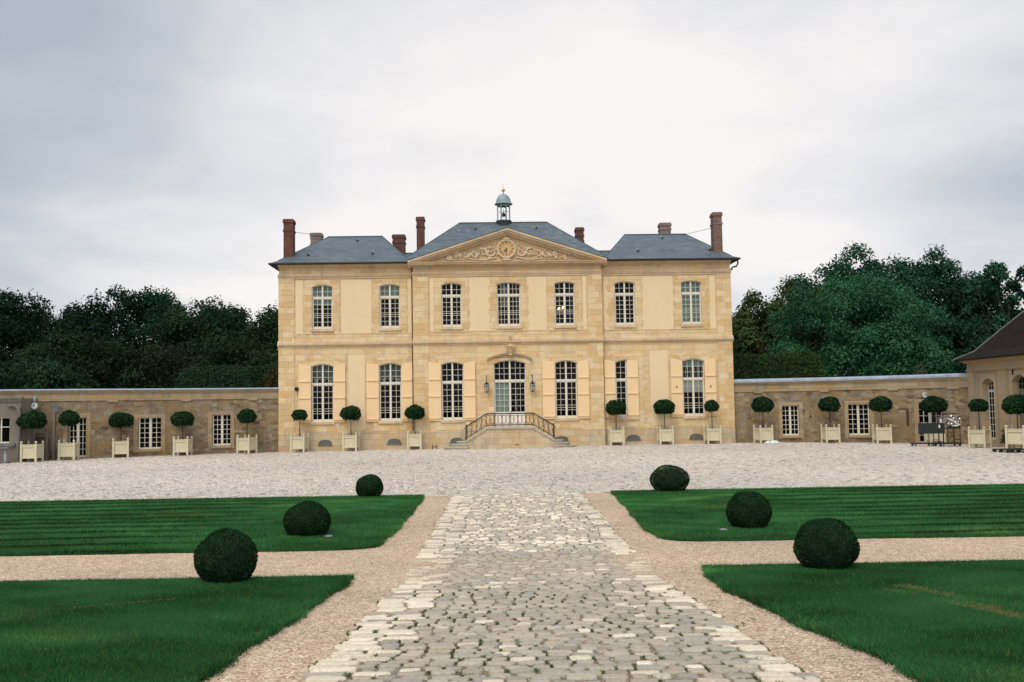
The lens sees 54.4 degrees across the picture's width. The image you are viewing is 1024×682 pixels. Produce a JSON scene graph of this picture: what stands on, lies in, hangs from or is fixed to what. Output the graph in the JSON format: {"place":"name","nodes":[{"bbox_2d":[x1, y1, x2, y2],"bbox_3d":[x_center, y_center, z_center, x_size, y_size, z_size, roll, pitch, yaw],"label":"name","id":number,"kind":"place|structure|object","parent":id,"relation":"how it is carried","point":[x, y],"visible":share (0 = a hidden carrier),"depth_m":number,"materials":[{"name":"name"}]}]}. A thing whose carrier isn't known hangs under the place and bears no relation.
{"place":"outdoors","nodes":[
{"label":"outdoors","id":0,"kind":"place"},
{"bbox_2d":[0,576,342,681],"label":"lawn","id":1,"kind":"structure","parent":0,"point":[166,621],"depth_m":10.86,"materials":[{"name":"green plant"}]},
{"bbox_2d":[193,527,258,582],"bbox_3d":[-4.074,3.069,14.204,0.879,0.814,0.905,-1,-4,0],"label":"box ball","id":2,"kind":"object","parent":1,"relation":"on","point":[227,555],"visible":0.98,"depth_m":13.92,"materials":[{"name":"green plant"}]},
{"bbox_2d":[0,495,419,555],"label":"lawn","id":3,"kind":"structure","parent":0,"point":[156,552],"depth_m":20.01,"materials":[{"name":"green plant"}]},
{"bbox_2d":[283,500,330,536],"bbox_3d":[-4.137,3.605,20.127,0.963,0.761,1.018,-1,-4,0],"label":"box ball","id":4,"kind":"object","parent":3,"relation":"on","point":[311,517],"visible":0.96,"depth_m":19.81,"materials":[{"name":"green plant"}]},
{"bbox_2d":[356,474,383,496],"bbox_3d":[-4.096,4.178,28.659,0.824,0.719,0.852,-1,-4,0],"label":"box ball","id":5,"kind":"object","parent":3,"relation":"on","point":[370,485],"visible":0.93,"depth_m":28.39,"materials":[{"name":"green plant"}]},
{"bbox_2d":[3,444,1006,500],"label":"courtyard","id":6,"kind":"structure","parent":0,"point":[514,479],"depth_m":34.44,"materials":[{"name":"grey stone"}]},
{"bbox_2d":[0,397,37,461],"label":"outbuilding","id":7,"kind":"structure","parent":6,"relation":"on","point":[13,434],"depth_m":52.08,"materials":[{"name":"grey stone"}]},
{"bbox_2d":[0,417,9,442],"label":"window","id":8,"kind":"structure","parent":7,"relation":"in","point":[4,421],"depth_m":52.81,"materials":[{"name":"beige paint"}]},
{"bbox_2d":[31,394,39,408],"bbox_3d":[-25.515,3.252,53.435,0.384,0.837,0.579,-1,-4,0],"label":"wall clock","id":9,"kind":"object","parent":7,"relation":"attached to","point":[34,404],"depth_m":53.15,"materials":[{"name":"white metal"}]},
{"bbox_2d":[16,410,47,461],"bbox_3d":[-25.174,4.972,52.214,1.551,2.714,1.618,-1,-4,0],"label":"potted tree","id":10,"kind":"object","parent":6,"relation":"on","point":[33,419],"visible":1,"depth_m":51.81,"materials":[{"name":"green plant"}]},
{"bbox_2d":[0,387,279,459],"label":"garden wall","id":11,"kind":"structure","parent":6,"relation":"on","point":[217,427],"depth_m":57.16,"materials":[{"name":"stone"}]},
{"bbox_2d":[35,412,55,459],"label":"wooden gate","id":12,"kind":"structure","parent":11,"relation":"in","point":[40,438],"depth_m":53.53,"materials":[{"name":"grey wood"}]},
{"bbox_2d":[51,405,58,412],"bbox_3d":[-24.717,3.691,53.811,0.400,0.440,0.082,-1,-4,0],"label":"wall plaque","id":13,"kind":"object","parent":11,"relation":"attached to","point":[54,408],"depth_m":53.79,"materials":[{"name":"grey stone"}]},
{"bbox_2d":[65,417,86,458],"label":"window","id":14,"kind":"structure","parent":11,"relation":"in","point":[77,432],"depth_m":55.88,"materials":[{"name":"beige paint"}]},
{"bbox_2d":[136,417,161,451],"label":"window","id":15,"kind":"structure","parent":11,"relation":"in","point":[149,427],"depth_m":57.52,"materials":[{"name":"beige paint"}]},
{"bbox_2d":[210,414,230,447],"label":"window","id":16,"kind":"structure","parent":11,"relation":"in","point":[221,422],"depth_m":59.54,"materials":[{"name":"beige paint"}]},
{"bbox_2d":[734,373,969,443],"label":"garden wall","id":17,"kind":"structure","parent":6,"relation":"on","point":[795,414],"depth_m":59.22,"materials":[{"name":"stone"}]},
{"bbox_2d":[782,405,800,437],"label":"window","id":18,"kind":"structure","parent":17,"relation":"in","point":[790,417],"depth_m":61.22,"materials":[{"name":"beige paint"}]},
{"bbox_2d":[848,404,871,436],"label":"window","id":19,"kind":"structure","parent":17,"relation":"in","point":[858,414],"depth_m":59.80,"materials":[{"name":"beige paint"}]},
{"bbox_2d":[921,391,926,397],"bbox_3d":[23.638,3.063,56.976,0.384,0.384,0.075,-1,-4,0],"label":"wall lamp","id":20,"kind":"object","parent":17,"relation":"attached to","point":[924,394],"depth_m":56.95,"materials":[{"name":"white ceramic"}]},
{"bbox_2d":[919,402,942,442],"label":"window","id":21,"kind":"structure","parent":17,"relation":"in","point":[924,417],"depth_m":57.55,"materials":[{"name":"beige paint"}]},
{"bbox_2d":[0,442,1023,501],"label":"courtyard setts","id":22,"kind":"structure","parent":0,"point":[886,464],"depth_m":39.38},
{"bbox_2d":[0,447,11,463],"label":"balustrade","id":23,"kind":"object","parent":22,"relation":"on","point":[5,456],"visible":1,"depth_m":50.96,"materials":[{"name":"grey stone"}]},
{"bbox_2d":[58,410,79,460],"bbox_3d":[-23.852,5.040,53.621,1.159,2.717,1.148,-2,-4,20],"label":"potted tree","id":24,"kind":"object","parent":22,"relation":"on","point":[69,418],"visible":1,"depth_m":53.26,"materials":[{"name":"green plant"}]},
{"bbox_2d":[108,412,133,457],"bbox_3d":[-21.835,5.226,55.643,1.401,2.539,1.454,0,-4,-20],"label":"potted tree","id":25,"kind":"object","parent":22,"relation":"on","point":[120,447],"visible":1,"depth_m":55.27,"materials":[{"name":"green plant"}]},
{"bbox_2d":[170,411,194,455],"bbox_3d":[-18.791,5.251,56.860,1.410,2.549,1.433,-1,-4,0],"label":"potted tree","id":26,"kind":"object","parent":22,"relation":"on","point":[178,418],"visible":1,"depth_m":56.45,"materials":[{"name":"green plant"}]},
{"bbox_2d":[236,408,257,453],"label":"potted tree","id":27,"kind":"object","parent":22,"relation":"on","point":[248,416],"visible":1,"depth_m":57.77,"materials":[{"name":"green plant"}]},
{"bbox_2d":[290,409,308,451],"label":"potted tree","id":28,"kind":"object","parent":22,"relation":"on","point":[299,442],"visible":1,"depth_m":58.26,"materials":[{"name":"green plant"}]},
{"bbox_2d":[339,405,360,450],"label":"potted tree","id":29,"kind":"object","parent":22,"relation":"on","point":[350,412],"visible":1,"depth_m":58.33,"materials":[{"name":"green plant"}]},
{"bbox_2d":[404,404,424,449],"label":"potted tree","id":30,"kind":"object","parent":22,"relation":"on","point":[410,412],"visible":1,"depth_m":58.55,"materials":[{"name":"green plant"}]},
{"bbox_2d":[605,400,626,445],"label":"potted tree","id":31,"kind":"object","parent":22,"relation":"on","point":[614,407],"visible":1,"depth_m":58.86,"materials":[{"name":"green plant"}]},
{"bbox_2d":[653,399,675,444],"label":"potted tree","id":32,"kind":"object","parent":22,"relation":"on","point":[664,406],"visible":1,"depth_m":58.98,"materials":[{"name":"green plant"}]},
{"bbox_2d":[703,399,721,443],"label":"potted tree","id":33,"kind":"object","parent":22,"relation":"on","point":[712,434],"visible":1,"depth_m":59.04,"materials":[{"name":"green plant"}]},
{"bbox_2d":[751,396,774,443],"bbox_3d":[14.896,4.656,59.045,1.383,2.806,1.382,0,-4,-15],"label":"potted tree","id":34,"kind":"object","parent":22,"relation":"on","point":[762,404],"visible":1,"depth_m":58.69,"materials":[{"name":"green plant"}]},
{"bbox_2d":[765,440,780,442],"bbox_3d":[15.327,5.911,58.559,1.160,0.191,0.486,-1,-4,0],"label":"plastic sheet","id":35,"kind":"object","parent":22,"relation":"on","point":[773,441],"visible":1,"depth_m":58.46,"materials":[{"name":"white plastic"}]},
{"bbox_2d":[818,396,840,442],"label":"potted tree","id":36,"kind":"object","parent":22,"relation":"on","point":[830,432],"visible":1,"depth_m":58.17,"materials":[{"name":"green plant"}]},
{"bbox_2d":[868,395,893,443],"bbox_3d":[21.121,4.480,56.997,1.370,2.759,1.444,-1,-4,3],"label":"potted tree","id":37,"kind":"object","parent":22,"relation":"on","point":[877,404],"visible":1,"depth_m":56.59,"materials":[{"name":"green plant"}]},
{"bbox_2d":[910,442,934,445],"bbox_3d":[21.969,5.533,53.312,1.130,0.175,0.600,-1,-4,2],"label":"platform trolley","id":38,"kind":"object","parent":22,"relation":"on","point":[931,443],"visible":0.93,"depth_m":53.06,"materials":[{"name":"grey metal"}]},
{"bbox_2d":[918,423,944,446],"bbox_3d":[22.206,4.963,52.675,1.420,1.240,0.086,-1,-4,-2],"label":"display board","id":39,"kind":"object","parent":22,"relation":"on","point":[931,428],"visible":1,"depth_m":52.66,"materials":[{"name":"black metal"}]},
{"bbox_2d":[920,395,948,444],"bbox_3d":[23.669,4.408,55.711,1.452,2.730,1.505,-1,-4,5],"label":"potted tree","id":40,"kind":"object","parent":22,"relation":"on","point":[931,404],"visible":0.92,"depth_m":55.31,"materials":[{"name":"green plant"}]},
{"bbox_2d":[932,413,961,445],"bbox_3d":[23.217,4.737,53.111,1.240,1.734,0.799,-1,-4,-4],"label":"equipment trolley","id":41,"kind":"object","parent":22,"relation":"on","point":[954,427],"visible":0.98,"depth_m":52.89,"materials":[{"name":"black metal"}]},
{"bbox_2d":[968,398,991,447],"bbox_3d":[24.135,4.228,51.404,1.001,2.537,1.063,3,-5,-43],"label":"potted tree","id":42,"kind":"object","parent":22,"relation":"on","point":[979,436],"visible":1,"depth_m":51.20,"materials":[{"name":"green plant"}]},
{"bbox_2d":[992,448,1023,452],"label":"pallet","id":43,"kind":"object","parent":22,"relation":"on","point":[1009,450],"visible":0.97,"depth_m":46.53,"materials":[{"name":"green paint"}]},
{"bbox_2d":[1001,394,1023,448],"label":"potted tree","id":44,"kind":"object","parent":43,"relation":"on","point":[1013,404],"visible":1,"depth_m":46.37,"materials":[{"name":"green plant"}]},
{"bbox_2d":[0,493,1023,681],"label":"gravel path","id":45,"kind":"structure","parent":0,"point":[415,532],"depth_m":15.62,"materials":[{"name":"beige gravel"}]},
{"bbox_2d":[443,494,625,582],"bbox_3d":[0.237,3.908,21.452,3.360,0.156,15.290,-1,-4,0],"label":"joint bed","id":46,"kind":"object","parent":45,"relation":"on","point":[525,575],"visible":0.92,"depth_m":16.56,"materials":[{"name":"grey gravel"}]},
{"bbox_2d":[0,0,1023,356],"label":"sky","id":47,"kind":"structure","parent":0,"point":[162,144],"materials":[{"name":"white"}]},
{"bbox_2d":[302,493,820,681],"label":"stone path","id":48,"kind":"structure","parent":0,"point":[337,665],"depth_m":10.55,"materials":[{"name":"grey stone"}]},
{"bbox_2d":[307,492,824,681],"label":"moss","id":49,"kind":"object","parent":48,"relation":"on","point":[536,670],"visible":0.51,"depth_m":9.75,"materials":[{"name":"green plant"}]},
{"bbox_2d":[619,484,1023,541],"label":"lawn","id":50,"kind":"structure","parent":0,"point":[941,536],"depth_m":20.24,"materials":[{"name":"green plant"}]},
{"bbox_2d":[0,483,1023,681],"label":"grass","id":51,"kind":"structure","parent":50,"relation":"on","point":[41,518],"depth_m":13.79,"materials":[{"name":"green plant"}]},
{"bbox_2d":[649,464,689,491],"bbox_3d":[4.587,4.002,28.938,1.197,0.835,1.152,-1,-4,0],"label":"box ball","id":52,"kind":"object","parent":50,"relation":"on","point":[667,478],"visible":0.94,"depth_m":28.58,"materials":[{"name":"green plant"}]},
{"bbox_2d":[725,491,771,528],"bbox_3d":[4.822,3.447,20.266,0.945,0.813,0.897,-1,-4,0],"label":"box ball","id":53,"kind":"object","parent":50,"relation":"on","point":[748,509],"visible":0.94,"depth_m":19.96,"materials":[{"name":"green plant"}]},
{"bbox_2d":[712,560,1023,681],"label":"lawn","id":54,"kind":"structure","parent":0,"point":[908,605],"depth_m":10.99,"materials":[{"name":"green plant"}]},
{"bbox_2d":[793,517,860,569],"bbox_3d":[4.613,2.986,14.624,0.957,0.790,0.928,-1,-4,0],"label":"box ball","id":55,"kind":"object","parent":54,"relation":"on","point":[826,543],"visible":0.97,"depth_m":14.33,"materials":[{"name":"green plant"}]},
{"label":"ground","id":56,"kind":"structure","parent":0,"visible":0},
{"bbox_2d":[0,287,56,388],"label":"broadleaf tree","id":57,"kind":"object","parent":56,"relation":"on","point":[11,326],"visible":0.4,"depth_m":95.73,"materials":[{"name":"green plant"}]},
{"bbox_2d":[3,305,91,355],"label":"broadleaf tree","id":58,"kind":"object","parent":56,"relation":"on","point":[49,324],"visible":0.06,"depth_m":100.91,"materials":[{"name":"green plant"}]},
{"bbox_2d":[0,355,99,388],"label":"broadleaf tree","id":59,"kind":"object","parent":56,"relation":"on","point":[37,377],"visible":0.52,"depth_m":72.39,"materials":[{"name":"green plant"}]},
{"bbox_2d":[5,322,148,388],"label":"broadleaf tree","id":60,"kind":"object","parent":56,"relation":"on","point":[85,352],"visible":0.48,"depth_m":78.60,"materials":[{"name":"green plant"}]},
{"bbox_2d":[52,288,139,383],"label":"broadleaf tree","id":61,"kind":"object","parent":56,"relation":"on","point":[99,321],"visible":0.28,"depth_m":94.95,"materials":[{"name":"green plant"}]},
{"bbox_2d":[92,282,196,381],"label":"broadleaf tree","id":62,"kind":"object","parent":56,"relation":"on","point":[143,307],"visible":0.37,"depth_m":100.86,"materials":[{"name":"green plant"}]},
{"bbox_2d":[114,337,226,388],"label":"broadleaf tree","id":63,"kind":"object","parent":56,"relation":"on","point":[156,370],"visible":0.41,"depth_m":81.38,"materials":[{"name":"green plant"}]},
{"bbox_2d":[134,297,220,386],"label":"broadleaf tree","id":64,"kind":"object","parent":56,"relation":"on","point":[178,323],"visible":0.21,"depth_m":97.83,"materials":[{"name":"green plant"}]},
{"bbox_2d":[187,295,254,342],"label":"broadleaf tree","id":65,"kind":"object","parent":56,"relation":"on","point":[220,304],"visible":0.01,"depth_m":104.73,"materials":[{"name":"green plant"}]},
{"bbox_2d":[172,334,277,379],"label":"broadleaf tree","id":66,"kind":"object","parent":56,"relation":"on","point":[232,354],"visible":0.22,"depth_m":82.75,"materials":[{"name":"green plant"}]},
{"bbox_2d":[174,363,277,387],"bbox_3d":[-18.320,4.332,65.625,7.382,5.702,2.607,-1,-4,0],"label":"clipped hedge","id":67,"kind":"object","parent":56,"relation":"on","point":[188,378],"visible":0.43,"depth_m":64.73,"materials":[{"name":"green plant"}]},
{"bbox_2d":[186,302,277,365],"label":"broadleaf tree","id":68,"kind":"object","parent":56,"relation":"on","point":[218,324],"visible":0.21,"depth_m":93.41,"materials":[{"name":"green plant"}]},
{"bbox_2d":[220,300,277,364],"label":"broadleaf tree","id":69,"kind":"object","parent":56,"relation":"on","point":[265,331],"visible":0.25,"depth_m":89.84,"materials":[{"name":"green plant"}]},
{"bbox_2d":[262,365,277,387],"bbox_3d":[-14.601,4.254,63.846,2.379,5.500,2.585,-1,-4,0],"label":"clipped hedge","id":70,"kind":"object","parent":56,"relation":"on","point":[271,375],"visible":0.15,"depth_m":62.96,"materials":[{"name":"green plant"}]},
{"bbox_2d":[268,186,740,451],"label":"manor house","id":71,"kind":"structure","parent":56,"relation":"on","point":[382,333],"depth_m":60.00,"materials":[{"name":"stone"}]},
{"bbox_2d":[311,285,333,331],"bbox_3d":[-11.422,-1.965,60.013,1.360,2.840,0.380,-1,-4,-2],"label":"window","id":72,"kind":"structure","parent":71,"relation":"in","point":[322,295],"depth_m":60.06,"materials":[{"name":"beige paint"}]},
{"bbox_2d":[310,364,334,424],"bbox_3d":[-11.340,3.193,59.664,1.460,3.640,0.340,-1,-4,-2],"label":"window","id":73,"kind":"structure","parent":71,"relation":"in","point":[322,372],"depth_m":59.74,"materials":[{"name":"beige paint"}]},
{"bbox_2d":[378,284,400,330],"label":"window","id":74,"kind":"structure","parent":71,"relation":"in","point":[388,291],"depth_m":60.21,"materials":[{"name":"beige paint"}]},
{"bbox_2d":[378,363,402,423],"bbox_3d":[-7.292,3.137,59.781,1.460,3.640,0.340,-1,-4,-2],"label":"window","id":75,"kind":"structure","parent":71,"relation":"in","point":[390,371],"depth_m":59.84,"materials":[{"name":"beige paint"}]},
{"bbox_2d":[440,283,462,329],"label":"window","id":76,"kind":"structure","parent":71,"relation":"in","point":[457,326],"depth_m":59.98,"materials":[{"name":"beige paint"}]},
{"bbox_2d":[441,362,464,422],"bbox_3d":[-3.557,3.069,59.639,1.460,3.640,0.400,-1,-4,-2],"label":"window","id":77,"kind":"structure","parent":71,"relation":"in","point":[447,419],"depth_m":59.64,"materials":[{"name":"beige paint"}]},
{"bbox_2d":[484,375,488,392],"bbox_3d":[-1.515,2.568,59.353,0.312,1.060,0.490,-1,-4,-2],"label":"wall lantern","id":78,"kind":"object","parent":71,"relation":"attached to","point":[486,386],"depth_m":59.19,"materials":[{"name":"metal"}]},
{"bbox_2d":[496,282,521,328],"bbox_3d":[-0.203,-2.130,60.187,1.560,2.840,0.639,-1,-4,-2],"label":"window","id":79,"kind":"structure","parent":71,"relation":"in","point":[504,296],"depth_m":60.12,"materials":[{"name":"beige paint"}]},
{"bbox_2d":[494,360,526,425],"bbox_3d":[-0.128,3.156,60.116,1.920,4.000,0.888,-1,-4,-2],"label":"door","id":80,"kind":"structure","parent":71,"relation":"in","point":[502,388],"depth_m":59.77,"materials":[{"name":"beige paint"}]},
{"bbox_2d":[530,375,534,391],"bbox_3d":[1.224,2.530,59.432,0.312,1.060,0.490,-1,-4,-2],"label":"wall lantern","id":81,"kind":"object","parent":71,"relation":"attached to","point":[532,385],"depth_m":59.27,"materials":[{"name":"metal"}]},
{"bbox_2d":[554,282,576,327],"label":"window","id":82,"kind":"structure","parent":71,"relation":"in","point":[557,325],"depth_m":60.18,"materials":[{"name":"beige paint"}]},
{"bbox_2d":[555,360,578,420],"bbox_3d":[3.260,2.975,59.836,1.460,3.640,0.400,-1,-4,-2],"label":"window","id":83,"kind":"structure","parent":71,"relation":"in","point":[568,417],"depth_m":59.83,"materials":[{"name":"beige paint"}]},
{"bbox_2d":[614,281,636,327],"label":"window","id":84,"kind":"structure","parent":71,"relation":"in","point":[617,325],"depth_m":60.57,"materials":[{"name":"beige paint"}]},
{"bbox_2d":[615,360,639,419],"bbox_3d":[6.931,2.937,60.157,1.460,3.640,0.270,-1,-4,-2],"label":"window","id":85,"kind":"structure","parent":71,"relation":"in","point":[618,417],"depth_m":60.23,"materials":[{"name":"beige paint"}]},
{"bbox_2d":[681,281,702,326],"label":"window","id":86,"kind":"structure","parent":71,"relation":"in","point":[690,290],"depth_m":60.76,"materials":[{"name":"beige paint"}]},
{"bbox_2d":[682,359,706,418],"bbox_3d":[10.988,2.883,60.309,1.460,3.640,0.340,-1,-4,-2],"label":"window","id":87,"kind":"structure","parent":71,"relation":"in","point":[692,383],"depth_m":60.39,"materials":[{"name":"beige paint"}]},
{"bbox_2d":[732,289,804,359],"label":"horse chestnut","id":88,"kind":"object","parent":56,"relation":"on","point":[747,325],"visible":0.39,"depth_m":83.15,"materials":[{"name":"green plant"}]},
{"bbox_2d":[733,350,825,378],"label":"clipped hedge","id":89,"kind":"object","parent":56,"relation":"on","point":[764,366],"visible":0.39,"depth_m":65.03,"materials":[{"name":"green plant"}]},
{"bbox_2d":[764,275,841,368],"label":"plane tree","id":90,"kind":"object","parent":56,"relation":"on","point":[784,292],"visible":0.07,"depth_m":92.05,"materials":[{"name":"green plant"}]},
{"bbox_2d":[778,241,907,367],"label":"plane tree","id":91,"kind":"object","parent":56,"relation":"on","point":[842,268],"visible":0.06,"depth_m":96.75,"materials":[{"name":"green plant"}]},
{"bbox_2d":[765,270,955,376],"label":"plane tree","id":92,"kind":"object","parent":56,"relation":"on","point":[822,320],"visible":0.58,"depth_m":75.35,"materials":[{"name":"green plant"}]},
{"bbox_2d":[857,317,959,375],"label":"plane tree","id":93,"kind":"object","parent":56,"relation":"on","point":[937,364],"visible":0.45,"depth_m":71.57,"materials":[{"name":"green plant"}]},
{"bbox_2d":[860,244,976,326],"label":"plane tree","id":94,"kind":"object","parent":56,"relation":"on","point":[922,276],"visible":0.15,"depth_m":96.40,"materials":[{"name":"green plant"}]},
{"bbox_2d":[924,315,999,373],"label":"plane tree","id":95,"kind":"object","parent":56,"relation":"on","point":[966,336],"visible":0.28,"depth_m":83.06,"materials":[{"name":"green plant"}]},
{"bbox_2d":[919,276,1022,329],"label":"plane tree","id":96,"kind":"object","parent":56,"relation":"on","point":[953,300],"visible":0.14,"depth_m":90.46,"materials":[{"name":"green plant"}]},
{"bbox_2d":[953,311,1023,447],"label":"side wing","id":97,"kind":"structure","parent":56,"relation":"on","point":[995,366],"depth_m":52.48,"materials":[{"name":"beige stone"}]},
{"bbox_2d":[988,380,995,439],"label":"window","id":98,"kind":"structure","parent":97,"relation":"in","point":[990,385],"depth_m":53.40,"materials":[{"name":"beige paint"}]},
{"bbox_2d":[1018,376,1023,446],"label":"door","id":99,"kind":"structure","parent":97,"relation":"in","point":[1021,381],"depth_m":50.33,"materials":[{"name":"glass"}]},
{"bbox_2d":[957,260,1023,329],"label":"plane tree","id":100,"kind":"object","parent":56,"relation":"on","point":[998,272],"visible":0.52,"depth_m":89.04,"materials":[{"name":"green plant"}]},
{"bbox_2d":[1000,428,1009,447],"bbox_3d":[24.696,5.038,49.576,0.731,1.524,0.917,-3,-4,24],"label":"shrub","id":101,"kind":"object","parent":56,"relation":"on","point":[1003,439],"visible":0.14,"depth_m":49.65,"materials":[{"name":"green plant"}]}
]}

